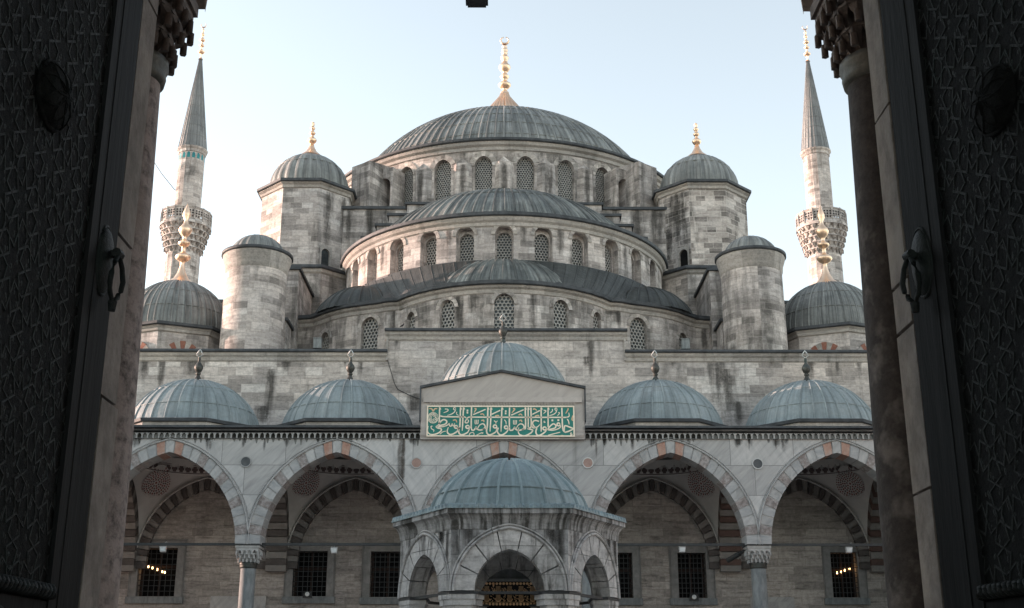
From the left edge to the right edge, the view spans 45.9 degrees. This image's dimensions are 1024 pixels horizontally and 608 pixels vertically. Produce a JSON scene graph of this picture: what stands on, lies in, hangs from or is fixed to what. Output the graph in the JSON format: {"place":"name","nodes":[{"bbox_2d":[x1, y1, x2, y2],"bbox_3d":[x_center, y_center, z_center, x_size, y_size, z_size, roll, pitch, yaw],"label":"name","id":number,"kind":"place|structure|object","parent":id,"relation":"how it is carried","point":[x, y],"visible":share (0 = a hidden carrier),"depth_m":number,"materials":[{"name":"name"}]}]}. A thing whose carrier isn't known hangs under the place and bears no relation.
{"place":"outdoors","nodes":[
{"label":"outdoors","id":0,"kind":"place"},
{"bbox_2d":[145,0,861,299],"label":"sky","id":1,"kind":"structure","parent":0,"point":[641,74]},
{"label":"courtyard paving","id":2,"kind":"structure","parent":0,"visible":0},
{"bbox_2d":[121,314,884,607],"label":"portico","id":3,"kind":"structure","parent":2,"relation":"on","point":[324,438],"depth_m":50.03,"materials":[{"name":"stone"}]},
{"bbox_2d":[159,542,166,551],"bbox_3d":[-14.052,9.784,48.748,0.313,0.431,0.180,0,-18,0],"label":"floodlight","id":4,"kind":"object","parent":3,"relation":"attached to","point":[163,548],"visible":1,"depth_m":48.65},
{"bbox_2d":[330,546,337,553],"bbox_3d":[-7.169,9.840,48.779,0.313,0.431,0.180,0,-18,0],"label":"floodlight","id":5,"kind":"object","parent":3,"relation":"attached to","point":[333,550],"visible":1,"depth_m":48.68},
{"bbox_2d":[426,406,574,436],"bbox_3d":[-0.465,4.817,49.650,6.068,1.295,0.098,0,-18,0],"label":"calligraphy panel","id":6,"kind":"object","parent":3,"relation":"attached to","point":[500,421],"visible":1,"depth_m":49.62,"materials":[{"name":"green tile"}]},
{"bbox_2d":[678,542,685,552],"bbox_3d":[6.879,9.828,48.884,0.313,0.431,0.180,0,-18,0],"label":"floodlight","id":7,"kind":"object","parent":3,"relation":"attached to","point":[681,549],"visible":1,"depth_m":48.80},
{"bbox_2d":[726,549,744,562],"bbox_3d":[9.274,10.181,49.279,1.292,0.629,0.254,-16,-24,41],"label":"lamp arm","id":8,"kind":"object","parent":3,"relation":"attached to","point":[734,556],"visible":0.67,"depth_m":49.35},
{"bbox_2d":[845,546,852,552],"bbox_3d":[13.632,9.852,48.924,0.313,0.431,0.180,0,-18,0],"label":"floodlight","id":9,"kind":"object","parent":3,"relation":"attached to","point":[848,549],"visible":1,"depth_m":48.84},
{"bbox_2d":[391,458,626,607],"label":"fountain pavilion","id":10,"kind":"structure","parent":2,"relation":"on","point":[551,530],"depth_m":27.52,"materials":[{"name":"grey stone"}]},
{"bbox_2d":[78,0,943,607],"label":"gate wall","id":11,"kind":"structure","parent":2,"relation":"on","point":[908,372],"depth_m":5.59,"materials":[{"name":"stone"}]},
{"bbox_2d":[0,0,142,607],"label":"door leaf","id":12,"kind":"object","parent":11,"relation":"attached to","point":[67,72],"visible":1,"depth_m":4.89,"materials":[{"name":"black metal"}]},
{"bbox_2d":[880,0,1023,607],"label":"door leaf","id":13,"kind":"object","parent":11,"relation":"attached to","point":[955,71],"visible":1,"depth_m":5.04,"materials":[{"name":"black metal"}]},
{"bbox_2d":[98,0,924,607],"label":"gate portico","id":14,"kind":"structure","parent":2,"relation":"on","point":[840,28],"depth_m":9.95,"materials":[{"name":"stone"}]},
{"bbox_2d":[466,0,487,7],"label":"hanging lantern","id":15,"kind":"object","parent":14,"relation":"hanging from","point":[476,3],"visible":1,"depth_m":10.77,"materials":[{"name":"metal"}]},
{"label":"ground","id":16,"kind":"structure","parent":0,"visible":0},
{"bbox_2d":[159,23,212,283],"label":"minaret","id":17,"kind":"object","parent":16,"relation":"on","point":[192,151],"visible":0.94,"depth_m":119.95,"materials":[{"name":"stone"}]},
{"bbox_2d":[118,37,887,607],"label":"mosque","id":18,"kind":"structure","parent":16,"relation":"on","point":[600,267],"depth_m":61.58,"materials":[{"name":"grey stone"}]},
{"bbox_2d":[125,539,186,603],"bbox_3d":[-16.059,12.162,54.933,2.570,2.845,0.760,0,-18,0],"label":"window","id":19,"kind":"structure","parent":18,"relation":"in","point":[172,561],"depth_m":54.96,"materials":[{"name":"metal"}]},
{"bbox_2d":[303,591,311,597],"bbox_3d":[-9.171,13.030,54.223,0.400,0.290,0.212,0,-18,0],"label":"sill lamp","id":20,"kind":"object","parent":18,"relation":"attached to","point":[307,593],"visible":1,"depth_m":54.15,"materials":[{"name":"metal"}]},
{"bbox_2d":[282,542,336,603],"bbox_3d":[-9.144,12.243,54.956,2.370,2.700,0.760,0,-18,0],"label":"window","id":21,"kind":"structure","parent":18,"relation":"in","point":[315,572],"depth_m":54.92,"materials":[{"name":"metal"}]},
{"bbox_2d":[313,337,322,348],"bbox_3d":[-9.781,2.562,60.685,0.460,1.740,0.360,0,-18,0],"label":"equipment box","id":22,"kind":"object","parent":18,"relation":"on","point":[317,342],"visible":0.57,"depth_m":60.74,"materials":[{"name":"metal"}]},
{"bbox_2d":[359,546,399,603],"bbox_3d":[-5.676,12.274,54.971,2.332,2.718,0.760,0,-18,0],"label":"window","id":23,"kind":"structure","parent":18,"relation":"in","point":[384,575],"depth_m":55.05,"materials":[{"name":"metal"}]},
{"bbox_2d":[387,360,419,398],"bbox_3d":[-5.146,3.518,57.508,1.734,2.128,0.035,0,-18,0],"label":"cable","id":24,"kind":"object","parent":18,"relation":"attached to","point":[396,386],"visible":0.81,"depth_m":57.35,"materials":[{"name":"metal"}]},
{"bbox_2d":[618,546,642,604],"bbox_3d":[4.797,12.333,55.027,2.180,2.702,0.760,0,-18,0],"label":"window","id":25,"kind":"structure","parent":18,"relation":"in","point":[627,583],"depth_m":55.06,"materials":[{"name":"metal"}]},
{"bbox_2d":[680,338,689,348],"bbox_3d":[8.745,2.607,60.803,0.460,1.740,0.360,0,-18,0],"label":"equipment box","id":26,"kind":"object","parent":18,"relation":"on","point":[685,343],"visible":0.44,"depth_m":60.85,"materials":[{"name":"metal"}]},
{"bbox_2d":[669,546,717,604],"bbox_3d":[8.173,12.338,55.049,2.125,2.703,0.760,0,-18,0],"label":"window","id":27,"kind":"structure","parent":18,"relation":"in","point":[687,574],"depth_m":55.08,"materials":[{"name":"metal"}]},
{"bbox_2d":[689,594,698,600],"bbox_3d":[8.171,13.177,54.299,0.400,0.290,0.212,0,-18,0],"label":"sill lamp","id":28,"kind":"object","parent":18,"relation":"attached to","point":[693,596],"visible":1,"depth_m":54.23,"materials":[{"name":"metal"}]},
{"bbox_2d":[821,546,870,604],"bbox_3d":[15.101,12.331,55.101,2.049,2.705,0.760,0,-18,0],"label":"window","id":29,"kind":"structure","parent":18,"relation":"in","point":[843,585],"depth_m":54.98,"materials":[{"name":"metal"}]},
{"bbox_2d":[795,26,847,284],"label":"minaret","id":30,"kind":"object","parent":16,"relation":"on","point":[815,152],"visible":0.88,"depth_m":120.37,"materials":[{"name":"stone"}]}
]}

